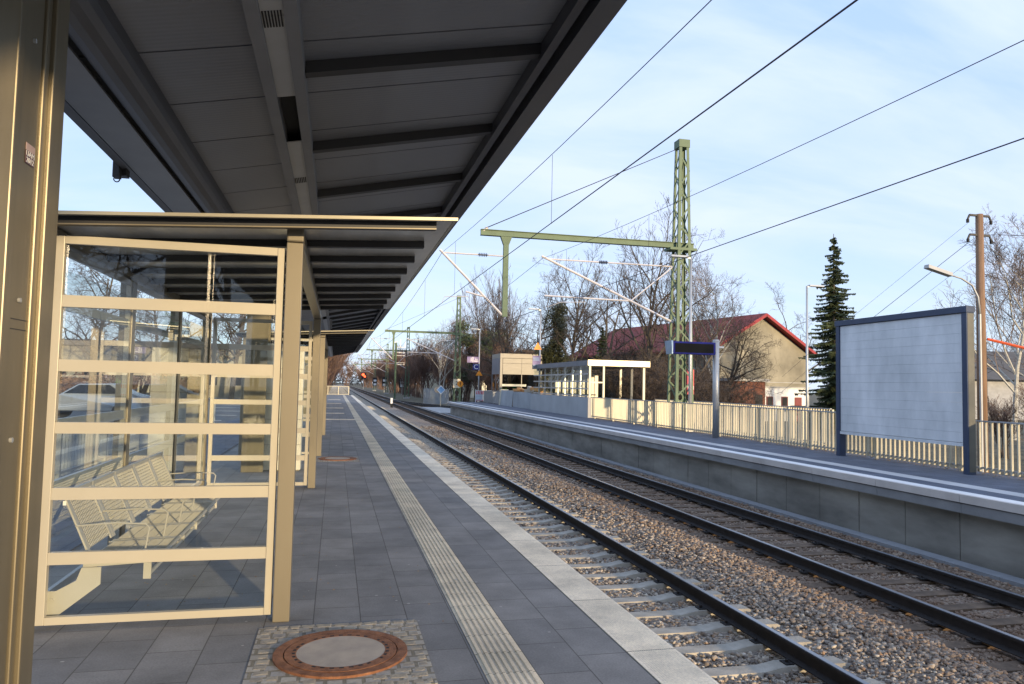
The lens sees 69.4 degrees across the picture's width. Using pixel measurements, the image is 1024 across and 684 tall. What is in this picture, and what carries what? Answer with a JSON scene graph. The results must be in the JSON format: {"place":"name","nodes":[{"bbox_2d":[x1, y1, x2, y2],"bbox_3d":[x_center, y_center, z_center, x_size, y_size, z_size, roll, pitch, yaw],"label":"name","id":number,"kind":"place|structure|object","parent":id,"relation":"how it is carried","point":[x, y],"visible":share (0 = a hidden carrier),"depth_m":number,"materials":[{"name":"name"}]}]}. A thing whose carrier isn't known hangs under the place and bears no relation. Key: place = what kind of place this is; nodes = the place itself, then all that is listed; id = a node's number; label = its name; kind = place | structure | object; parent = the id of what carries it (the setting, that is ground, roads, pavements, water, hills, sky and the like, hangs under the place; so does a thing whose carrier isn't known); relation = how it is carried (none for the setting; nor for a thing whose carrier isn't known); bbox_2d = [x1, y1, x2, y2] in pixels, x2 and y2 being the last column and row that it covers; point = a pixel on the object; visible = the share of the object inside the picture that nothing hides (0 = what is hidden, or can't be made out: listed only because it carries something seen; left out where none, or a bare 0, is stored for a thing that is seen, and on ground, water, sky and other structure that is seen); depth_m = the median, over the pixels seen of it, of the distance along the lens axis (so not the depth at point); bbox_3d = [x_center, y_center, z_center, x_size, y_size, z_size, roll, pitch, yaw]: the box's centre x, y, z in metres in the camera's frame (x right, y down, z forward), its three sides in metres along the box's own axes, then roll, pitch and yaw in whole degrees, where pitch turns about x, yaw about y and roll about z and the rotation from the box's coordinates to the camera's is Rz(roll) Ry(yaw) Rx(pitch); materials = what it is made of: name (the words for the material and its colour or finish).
{"place":"outdoors","nodes":[
{"label":"outdoors","id":0,"kind":"place"},
{"bbox_2d":[54,398,216,479],"bbox_3d":[-8.448,2.030,16.389,0.128,1.064,24.023,2,-3,-13],"label":"fence","id":1,"kind":"object","parent":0,"point":[75,452],"visible":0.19,"depth_m":13.81,"materials":[{"name":"metal"}]},
{"bbox_2d":[50,417,239,551],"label":"pavement","id":2,"kind":"structure","parent":0,"point":[65,536],"depth_m":9.26,"materials":[{"name":"stone"}]},
{"bbox_2d":[49,397,240,569],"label":"car park","id":3,"kind":"structure","parent":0,"point":[224,413],"depth_m":34.75,"materials":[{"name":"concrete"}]},
{"bbox_2d":[58,383,151,416],"bbox_3d":[-17.431,2.436,30.713,4.238,1.469,1.840,2,-3,-13],"label":"parked car","id":4,"kind":"object","parent":3,"relation":"on","point":[89,397],"visible":0.37,"depth_m":30.01,"materials":[{"name":"silver metal"}]},
{"bbox_2d":[61,260,159,382],"bbox_3d":[-33.519,-2.268,61.210,9.643,13.867,13.244,3,-4,-27],"label":"bare tree","id":5,"kind":"object","parent":3,"relation":"on","point":[97,333],"visible":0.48,"depth_m":59.87,"materials":[{"name":"brown plant"}]},
{"bbox_2d":[59,372,209,393],"bbox_3d":[-34.233,3.295,55.490,21.700,2.393,1.714,2,-3,-13],"label":"brown hedge","id":6,"kind":"object","parent":3,"relation":"on","point":[67,382],"visible":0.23,"depth_m":56.04,"materials":[{"name":"plant"}]},
{"bbox_2d":[134,384,166,405],"bbox_3d":[-17.325,2.739,35.869,4.238,1.469,1.840,2,-3,-13],"label":"parked car","id":7,"kind":"object","parent":3,"relation":"on","point":[157,393],"visible":0.07,"depth_m":35.13,"materials":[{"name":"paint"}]},
{"bbox_2d":[79,281,231,380],"bbox_3d":[-30.078,-1.819,61.279,10.366,13.130,9.069,0,-4,25],"label":"bare tree","id":8,"kind":"object","parent":3,"relation":"on","point":[156,349],"visible":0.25,"depth_m":61.01,"materials":[{"name":"brown plant"}]},
{"bbox_2d":[188,313,273,398],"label":"bare tree","id":9,"kind":"object","parent":3,"relation":"on","point":[236,340],"visible":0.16,"depth_m":64.50,"materials":[{"name":"brown plant"}]},
{"bbox_2d":[60,339,242,397],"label":"flat building","id":10,"kind":"structure","parent":0,"point":[142,352],"depth_m":67.95,"materials":[{"name":"grey stone"}]},
{"bbox_2d":[0,0,718,683],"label":"platform","id":11,"kind":"structure","parent":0,"point":[414,108],"depth_m":5.27,"materials":[{"name":"concrete"}]},
{"bbox_2d":[25,142,34,167],"bbox_3d":[-1.975,-0.766,3.033,0.002,0.084,0.090,2,-3,-13],"label":"sticker","id":12,"kind":"object","parent":11,"relation":"attached to","point":[29,155],"visible":1,"depth_m":3.03,"materials":[{"name":"paper"}]},
{"bbox_2d":[46,452,219,615],"bbox_3d":[-3.135,1.526,6.500,0.759,0.840,3.020,2,-3,-13],"label":"bench","id":13,"kind":"object","parent":11,"relation":"on","point":[170,523],"visible":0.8,"depth_m":5.81,"materials":[{"name":"white paint"}]},
{"bbox_2d":[35,210,457,625],"bbox_3d":[-2.679,0.674,8.286,2.970,2.869,7.090,2,-3,-13],"label":"waiting shelter","id":14,"kind":"object","parent":11,"relation":"on","point":[203,266],"visible":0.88,"depth_m":5.32,"materials":[{"name":"metal"}]},
{"bbox_2d":[263,343,304,470],"bbox_3d":[-4.441,1.222,13.957,0.950,2.362,0.400,2,-3,-13],"label":"notice cabinet","id":15,"kind":"object","parent":11,"relation":"on","point":[269,385],"visible":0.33,"depth_m":13.79,"materials":[{"name":"metal"}]},
{"bbox_2d":[235,330,373,455],"bbox_3d":[-5.409,1.284,19.729,2.970,2.869,7.090,2,-3,-13],"label":"waiting shelter","id":16,"kind":"object","parent":11,"relation":"on","point":[345,338],"visible":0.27,"depth_m":16.73,"materials":[{"name":"metal"}]},
{"bbox_2d":[318,456,356,460],"bbox_3d":[-3.785,2.530,16.051,0.810,0.018,0.810,2,-3,-13],"label":"manhole cover","id":17,"kind":"object","parent":11,"relation":"in","point":[337,458],"visible":1,"depth_m":15.97,"materials":[{"name":"metal"}]},
{"bbox_2d":[272,629,406,678],"bbox_3d":[-1.055,1.914,4.567,0.810,0.018,0.810,2,-3,-13],"label":"manhole cover","id":18,"kind":"object","parent":11,"relation":"in","point":[341,654],"visible":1,"depth_m":4.51,"materials":[{"name":"metal"}]},
{"bbox_2d":[58,0,1023,392],"label":"sky","id":19,"kind":"structure","parent":0,"point":[874,54],"materials":[{"name":"blue"}]},
{"bbox_2d":[328,383,1023,477],"bbox_3d":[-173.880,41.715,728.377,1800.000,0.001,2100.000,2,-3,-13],"label":"ground","id":20,"kind":"structure","parent":0,"point":[812,398],"depth_m":40.48,"materials":[{"name":"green plant"}]},
{"bbox_2d":[271,325,353,376],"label":"hedge tree","id":21,"kind":"object","parent":20,"relation":"on","point":[329,359],"visible":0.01,"depth_m":104.95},
{"bbox_2d":[327,353,350,390],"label":"hedge tree","id":22,"kind":"object","parent":20,"relation":"on","point":[344,357],"visible":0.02,"depth_m":126.71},
{"bbox_2d":[339,359,358,384],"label":"tree","id":23,"kind":"object","parent":20,"relation":"on","point":[348,371],"visible":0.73,"depth_m":542.82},
{"bbox_2d":[357,344,389,393],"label":"catenary mast","id":24,"kind":"object","parent":20,"relation":"on","point":[379,368],"visible":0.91,"depth_m":187.16,"materials":[{"name":"metal"}]},
{"bbox_2d":[333,372,420,386],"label":"wood","id":25,"kind":"object","parent":20,"relation":"on","point":[357,382],"visible":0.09,"depth_m":623.91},
{"bbox_2d":[371,361,387,389],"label":"thicket bush","id":26,"kind":"object","parent":20,"relation":"on","point":[379,374],"visible":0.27,"depth_m":280.89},
{"bbox_2d":[358,327,410,398],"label":"catenary mast","id":27,"kind":"object","parent":20,"relation":"on","point":[405,386],"visible":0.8,"depth_m":133.77,"materials":[{"name":"metal"}]},
{"bbox_2d":[373,358,402,392],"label":"thicket bush","id":28,"kind":"object","parent":20,"relation":"on","point":[381,371],"visible":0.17,"depth_m":202.69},
{"bbox_2d":[377,347,410,392],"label":"thicket bush","id":29,"kind":"object","parent":20,"relation":"on","point":[397,387],"visible":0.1,"depth_m":210.69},
{"bbox_2d":[394,339,405,398],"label":"signal pole","id":30,"kind":"object","parent":20,"relation":"on","point":[396,364],"visible":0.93,"depth_m":122.78,"materials":[{"name":"metal"}]},
{"bbox_2d":[385,352,414,395],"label":"thicket bush","id":31,"kind":"object","parent":20,"relation":"on","point":[401,380],"visible":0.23,"depth_m":164.67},
{"bbox_2d":[390,353,419,395],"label":"thicket bush","id":32,"kind":"object","parent":20,"relation":"on","point":[407,379],"visible":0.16,"depth_m":155.80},
{"bbox_2d":[388,353,429,397],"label":"thicket bush","id":33,"kind":"object","parent":20,"relation":"on","point":[418,395],"visible":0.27,"depth_m":143.44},
{"bbox_2d":[371,295,462,401],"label":"catenary mast","id":34,"kind":"object","parent":20,"relation":"on","point":[456,334],"visible":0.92,"depth_m":84.47,"materials":[{"name":"metal"}]},
{"bbox_2d":[349,0,857,367],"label":"overhead line","id":35,"kind":"object","parent":34,"relation":"hanging from","point":[809,34],"visible":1,"depth_m":9.57,"materials":[{"name":"black metal"}]},
{"bbox_2d":[366,40,1023,369],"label":"overhead line","id":36,"kind":"object","parent":34,"relation":"hanging from","point":[781,223],"visible":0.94,"depth_m":12.73,"materials":[{"name":"black metal"}]},
{"bbox_2d":[394,333,447,398],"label":"thicket bush","id":37,"kind":"object","parent":20,"relation":"on","point":[423,369],"visible":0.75,"depth_m":129.14,"materials":[{"name":"plant"}]},
{"bbox_2d":[420,407,449,413],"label":"slab","id":38,"kind":"structure","parent":20,"relation":"on","point":[439,410],"depth_m":74.49,"materials":[{"name":"concrete"}]},
{"bbox_2d":[423,388,448,403],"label":"board fence","id":39,"kind":"object","parent":20,"relation":"on","point":[434,397],"visible":0.7,"depth_m":100.17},
{"bbox_2d":[417,317,468,401],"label":"bare tree","id":40,"kind":"object","parent":20,"relation":"on","point":[442,361],"visible":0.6,"depth_m":112.40,"materials":[{"name":"plant"}]},
{"bbox_2d":[422,368,463,397],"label":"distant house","id":41,"kind":"structure","parent":20,"relation":"on","point":[434,385],"depth_m":150.25,"materials":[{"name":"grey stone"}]},
{"bbox_2d":[425,344,464,398],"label":"thicket bush","id":42,"kind":"object","parent":20,"relation":"on","point":[443,375],"visible":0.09,"depth_m":138.44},
{"bbox_2d":[423,344,468,400],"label":"thicket bush","id":43,"kind":"object","parent":20,"relation":"on","point":[448,365],"visible":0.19,"depth_m":124.29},
{"bbox_2d":[422,311,477,387],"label":"bare tree","id":44,"kind":"object","parent":20,"relation":"on","point":[435,356],"visible":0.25,"depth_m":118.19,"materials":[{"name":"plant"}]},
{"bbox_2d":[442,350,472,401],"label":"thicket bush","id":45,"kind":"object","parent":20,"relation":"on","point":[456,378],"visible":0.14,"depth_m":118.63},
{"bbox_2d":[450,359,473,401],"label":"thicket bush","id":46,"kind":"object","parent":20,"relation":"on","point":[466,399],"visible":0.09,"depth_m":116.96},
{"bbox_2d":[454,321,501,401],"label":"bare tree","id":47,"kind":"object","parent":20,"relation":"on","point":[469,337],"visible":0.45,"depth_m":109.32,"materials":[{"name":"brown plant"}]},
{"bbox_2d":[456,346,503,402],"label":"thicket bush","id":48,"kind":"object","parent":20,"relation":"on","point":[476,377],"visible":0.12,"depth_m":102.70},
{"bbox_2d":[448,324,517,401],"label":"bare tree","id":49,"kind":"object","parent":20,"relation":"on","point":[474,346],"visible":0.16,"depth_m":110.57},
{"bbox_2d":[471,345,502,388],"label":"thicket bush","id":50,"kind":"object","parent":20,"relation":"on","point":[486,372],"visible":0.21,"depth_m":97.26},
{"bbox_2d":[452,266,535,389],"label":"bare tree","id":51,"kind":"object","parent":20,"relation":"on","point":[492,312],"visible":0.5,"depth_m":115.00,"materials":[{"name":"plant"}]},
{"bbox_2d":[445,291,552,397],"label":"bare tree","id":52,"kind":"object","parent":20,"relation":"on","point":[505,328],"visible":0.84,"depth_m":74.78,"materials":[{"name":"brown plant"}]},
{"bbox_2d":[491,353,541,403],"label":"lift tower","id":53,"kind":"structure","parent":20,"relation":"on","point":[524,370],"depth_m":61.84,"materials":[{"name":"metal"}]},
{"bbox_2d":[481,271,594,365],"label":"bare tree","id":54,"kind":"object","parent":20,"relation":"on","point":[534,322],"visible":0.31,"depth_m":82.32,"materials":[{"name":"brown plant"}]},
{"bbox_2d":[496,254,607,394],"bbox_3d":[3.738,-0.483,64.030,9.399,15.019,10.742,0,-3,14],"label":"tree","id":55,"kind":"object","parent":20,"relation":"on","point":[553,350],"visible":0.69,"depth_m":62.44,"materials":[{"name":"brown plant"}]},
{"bbox_2d":[439,139,696,430],"bbox_3d":[2.310,-1.764,28.955,10.453,13.351,1.100,2,-3,-13],"label":"catenary mast","id":56,"kind":"object","parent":20,"relation":"on","point":[678,247],"visible":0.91,"depth_m":29.71,"materials":[{"name":"metal"}]},
{"bbox_2d":[535,237,630,372],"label":"bare tree","id":57,"kind":"object","parent":20,"relation":"on","point":[581,318],"visible":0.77,"depth_m":69.11,"materials":[{"name":"brown plant"}]},
{"bbox_2d":[592,327,609,397],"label":"conifer","id":58,"kind":"object","parent":20,"relation":"on","point":[601,341],"visible":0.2,"depth_m":69.77,"materials":[{"name":"plant"}]},
{"bbox_2d":[553,261,673,372],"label":"bare tree","id":59,"kind":"object","parent":20,"relation":"on","point":[607,320],"visible":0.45,"depth_m":73.30,"materials":[{"name":"brown plant"}]},
{"bbox_2d":[583,337,658,397],"bbox_3d":[9.432,2.878,59.826,7.642,7.204,10.044,1,-3,5],"label":"brushwood","id":60,"kind":"object","parent":20,"relation":"on","point":[623,357],"visible":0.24,"depth_m":59.18,"materials":[{"name":"plant"}]},
{"bbox_2d":[581,352,674,397],"bbox_3d":[7.366,3.183,48.984,7.305,5.240,5.558,0,-3,13],"label":"brushwood","id":61,"kind":"object","parent":20,"relation":"on","point":[610,374],"visible":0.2,"depth_m":48.95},
{"bbox_2d":[605,359,680,400],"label":"brushwood","id":62,"kind":"object","parent":20,"relation":"on","point":[637,380],"visible":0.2,"depth_m":44.45,"materials":[{"name":"plant"}]},
{"bbox_2d":[584,191,705,369],"bbox_3d":[9.991,-2.619,56.415,9.479,17.850,8.691,1,-3,11],"label":"bare tree","id":63,"kind":"object","parent":20,"relation":"on","point":[646,331],"visible":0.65,"depth_m":57.07,"materials":[{"name":"brown plant"}]},
{"bbox_2d":[600,363,700,415],"bbox_3d":[7.816,3.296,41.799,5.844,4.192,4.446,0,-4,20],"label":"brushwood","id":64,"kind":"object","parent":20,"relation":"on","point":[648,394],"visible":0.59,"depth_m":41.59,"materials":[{"name":"plant"}]},
{"bbox_2d":[605,344,700,425],"bbox_3d":[8.784,2.975,47.163,5.836,5.502,7.670,3,-4,-27],"label":"brushwood","id":65,"kind":"object","parent":20,"relation":"on","point":[654,364],"visible":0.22,"depth_m":46.39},
{"bbox_2d":[622,343,700,372],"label":"brushwood","id":66,"kind":"object","parent":20,"relation":"on","point":[654,358],"visible":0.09,"depth_m":60.70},
{"bbox_2d":[625,354,729,427],"bbox_3d":[10.569,3.221,50.730,7.670,5.502,5.836,3,-4,-22],"label":"brushwood","id":67,"kind":"object","parent":20,"relation":"on","point":[681,370],"visible":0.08,"depth_m":50.50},
{"bbox_2d":[657,363,725,411],"bbox_3d":[10.680,3.330,43.592,4.724,4.454,6.209,0,-3,14],"label":"brushwood","id":68,"kind":"object","parent":20,"relation":"on","point":[698,384],"visible":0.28,"depth_m":43.16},
{"bbox_2d":[570,313,815,414],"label":"old warehouse","id":69,"kind":"structure","parent":20,"relation":"on","point":[788,351],"depth_m":72.61,"materials":[{"name":"paint"}]},
{"bbox_2d":[625,229,766,378],"bbox_3d":[13.116,-1.037,54.289,10.058,14.562,11.496,0,-4,22],"label":"bare tree","id":70,"kind":"object","parent":20,"relation":"on","point":[662,336],"visible":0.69,"depth_m":53.15,"materials":[{"name":"brown plant"}]},
{"bbox_2d":[644,260,748,380],"bbox_3d":[16.273,-0.226,60.531,9.353,13.750,10.467,3,-4,-34],"label":"bare tree","id":71,"kind":"object","parent":20,"relation":"on","point":[713,317],"visible":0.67,"depth_m":60.66,"materials":[{"name":"plant"}]},
{"bbox_2d":[662,359,739,432],"bbox_3d":[11.724,3.471,47.888,5.002,4.716,6.574,-2,-5,45],"label":"brushwood","id":72,"kind":"object","parent":20,"relation":"on","point":[704,379],"visible":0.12,"depth_m":47.52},
{"bbox_2d":[674,368,783,437],"bbox_3d":[11.528,3.378,39.638,5.479,3.930,4.168,2,-3,-17],"label":"brushwood","id":73,"kind":"object","parent":20,"relation":"on","point":[736,396],"visible":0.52,"depth_m":39.34,"materials":[{"name":"plant"}]},
{"bbox_2d":[444,402,1023,586],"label":"platform","id":74,"kind":"structure","parent":20,"relation":"on","point":[955,517],"depth_m":15.70,"materials":[{"name":"concrete"}]},
{"bbox_2d":[467,328,481,401],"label":"street lamp","id":75,"kind":"object","parent":74,"relation":"on","point":[474,360],"visible":0.99,"depth_m":69.01,"materials":[{"name":"metal"}]},
{"bbox_2d":[475,389,488,401],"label":"barrier","id":76,"kind":"object","parent":74,"relation":"on","point":[479,395],"visible":0.56,"depth_m":65.98,"materials":[{"name":"white paint"}]},
{"bbox_2d":[484,391,499,403],"bbox_3d":[-1.748,4.725,62.831,0.128,1.114,6.223,2,-3,-13],"label":"pale fence","id":77,"kind":"object","parent":74,"relation":"on","point":[493,397],"visible":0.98,"depth_m":62.29,"materials":[{"name":"metal"}]},
{"bbox_2d":[499,389,531,408],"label":"construction boards","id":78,"kind":"object","parent":74,"relation":"on","point":[517,399],"visible":0.88,"depth_m":54.15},
{"bbox_2d":[502,384,550,405],"bbox_3d":[1.229,3.998,55.028,2.000,1.680,9.448,2,-3,-13],"label":"timber stack","id":79,"kind":"object","parent":74,"relation":"on","point":[529,389],"visible":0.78,"depth_m":56.67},
{"bbox_2d":[528,308,542,390],"bbox_3d":[1.544,1.124,48.411,1.070,6.660,0.367,2,-3,-13],"label":"street lamp","id":80,"kind":"object","parent":74,"relation":"on","point":[536,360],"visible":0.65,"depth_m":48.45,"materials":[{"name":"metal"}]},
{"bbox_2d":[530,360,649,424],"bbox_3d":[4.241,3.224,44.288,3.480,3.900,11.670,2,-3,-13],"label":"stair enclosure","id":81,"kind":"object","parent":74,"relation":"on","point":[574,394],"visible":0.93,"depth_m":42.25,"materials":[{"name":"concrete"}]},
{"bbox_2d":[669,255,692,431],"bbox_3d":[6.413,0.031,27.934,0.940,6.660,0.319,2,-3,-13],"label":"street lamp","id":82,"kind":"object","parent":74,"relation":"on","point":[690,340],"visible":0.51,"depth_m":28.05,"materials":[{"name":"metal"}]},
{"bbox_2d":[665,340,723,437],"bbox_3d":[6.087,1.526,24.492,2.020,3.260,0.520,2,-3,-13],"label":"departure display","id":83,"kind":"object","parent":74,"relation":"on","point":[692,348],"visible":1,"depth_m":24.48,"materials":[{"name":"metal"}]},
{"bbox_2d":[591,397,1023,476],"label":"pale fence","id":84,"kind":"object","parent":74,"relation":"on","point":[633,411],"visible":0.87,"depth_m":21.98,"materials":[{"name":"metal"}]},
{"bbox_2d":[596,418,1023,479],"bbox_3d":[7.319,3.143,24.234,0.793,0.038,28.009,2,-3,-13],"label":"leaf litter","id":85,"kind":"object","parent":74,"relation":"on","point":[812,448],"visible":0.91,"depth_m":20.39,"materials":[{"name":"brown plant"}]},
{"bbox_2d":[834,306,975,474],"bbox_3d":[8.789,1.068,16.869,0.215,3.400,4.070,2,-3,-13],"label":"blank board","id":86,"kind":"object","parent":74,"relation":"on","point":[921,360],"visible":1,"depth_m":16.43,"materials":[{"name":"metal"}]},
{"bbox_2d":[693,299,781,404],"bbox_3d":[19.363,1.683,63.161,7.232,10.400,9.933,3,-4,-34],"label":"bare tree","id":87,"kind":"object","parent":20,"relation":"on","point":[738,364],"visible":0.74,"depth_m":62.14,"materials":[{"name":"brown plant"}]},
{"bbox_2d":[710,378,769,404],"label":"brick annex","id":88,"kind":"object","parent":20,"relation":"on","point":[759,392],"visible":0.19,"depth_m":65.44,"materials":[{"name":"brick"}]},
{"bbox_2d":[655,399,833,448],"bbox_3d":[9.197,3.311,32.009,0.128,1.364,14.323,2,-3,-13],"label":"pale fence","id":89,"kind":"object","parent":20,"relation":"on","point":[773,406],"visible":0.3,"depth_m":28.31,"materials":[{"name":"metal"}]},
{"bbox_2d":[765,386,821,420],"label":"white annex","id":90,"kind":"object","parent":20,"relation":"on","point":[787,397],"visible":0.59,"depth_m":67.82,"materials":[{"name":"paint"}]},
{"bbox_2d":[759,281,827,378],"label":"bare tree","id":91,"kind":"object","parent":20,"relation":"on","point":[777,299],"visible":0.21,"depth_m":87.02,"materials":[{"name":"brown plant"}]},
{"bbox_2d":[806,285,823,447],"bbox_3d":[13.961,1.158,34.153,0.940,7.610,0.220,2,-3,-13],"label":"street lamp","id":92,"kind":"object","parent":20,"relation":"on","point":[807,393],"visible":0.62,"depth_m":34.08,"materials":[{"name":"metal"}]},
{"bbox_2d":[794,234,861,431],"bbox_3d":[22.462,-0.587,51.847,5.028,14.092,5.203,0,-4,22],"label":"spruce","id":93,"kind":"object","parent":20,"relation":"on","point":[833,298],"visible":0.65,"depth_m":51.62,"materials":[{"name":"green plant"}]},
{"bbox_2d":[871,351,1023,419],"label":"house","id":94,"kind":"structure","parent":20,"relation":"on","point":[996,385],"depth_m":84.62,"materials":[{"name":"grey stone"}]},
{"bbox_2d":[924,264,983,471],"bbox_3d":[15.284,0.977,25.522,2.248,7.220,0.240,2,-3,-13],"label":"curved lamp","id":95,"kind":"object","parent":20,"relation":"on","point":[940,271],"visible":0.91,"depth_m":25.70,"materials":[{"name":"metal"}]},
{"bbox_2d":[932,204,1023,439],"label":"bare tree","id":96,"kind":"object","parent":20,"relation":"on","point":[1017,272],"visible":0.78,"depth_m":46.07,"materials":[{"name":"plant"}]},
{"bbox_2d":[966,214,992,472],"bbox_3d":[16.548,0.044,26.079,1.100,9.200,0.340,2,-3,-13],"label":"utility pole","id":97,"kind":"object","parent":20,"relation":"on","point":[979,235],"visible":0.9,"depth_m":26.06,"materials":[{"name":"wood"}]},
{"bbox_2d":[782,225,1023,389],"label":"utility wires","id":98,"kind":"object","parent":97,"relation":"attached to","point":[901,295],"visible":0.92,"depth_m":28.95,"materials":[{"name":"black metal"}]},
{"bbox_2d":[986,338,1023,348],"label":"orange cable","id":99,"kind":"object","parent":97,"relation":"attached to","point":[1005,343],"visible":1,"depth_m":25.89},
{"bbox_2d":[974,248,1023,376],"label":"bare tree","id":100,"kind":"object","parent":20,"relation":"on","point":[991,325],"visible":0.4,"depth_m":50.66,"materials":[{"name":"plant"}]},
{"bbox_2d":[975,394,1023,458],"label":"bush","id":101,"kind":"object","parent":20,"relation":"on","point":[1007,415],"visible":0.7,"depth_m":32.95,"materials":[{"name":"plant"}]},
{"bbox_2d":[1012,377,1023,421],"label":"bush","id":102,"kind":"object","parent":20,"relation":"on","point":[1021,390],"visible":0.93,"depth_m":35.76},
{"bbox_2d":[340,385,1023,683],"bbox_3d":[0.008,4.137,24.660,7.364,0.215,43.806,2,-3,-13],"label":"ballast stones","id":103,"kind":"object","parent":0,"point":[930,654],"visible":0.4,"depth_m":9.99,"materials":[{"name":"gravel"}]},
{"bbox_2d":[377,399,449,407],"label":"siding track","id":104,"kind":"structure","parent":103,"relation":"on","point":[421,404],"depth_m":90.16,"materials":[{"name":"brown metal"}]},
{"bbox_2d":[339,385,882,683],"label":"railway track","id":105,"kind":"structure","parent":103,"relation":"on","point":[792,650],"depth_m":9.99,"materials":[{"name":"concrete"}]},
{"bbox_2d":[348,385,1023,672],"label":"railway track","id":106,"kind":"structure","parent":103,"relation":"on","point":[983,634],"depth_m":12.04,"materials":[{"name":"brown metal"}]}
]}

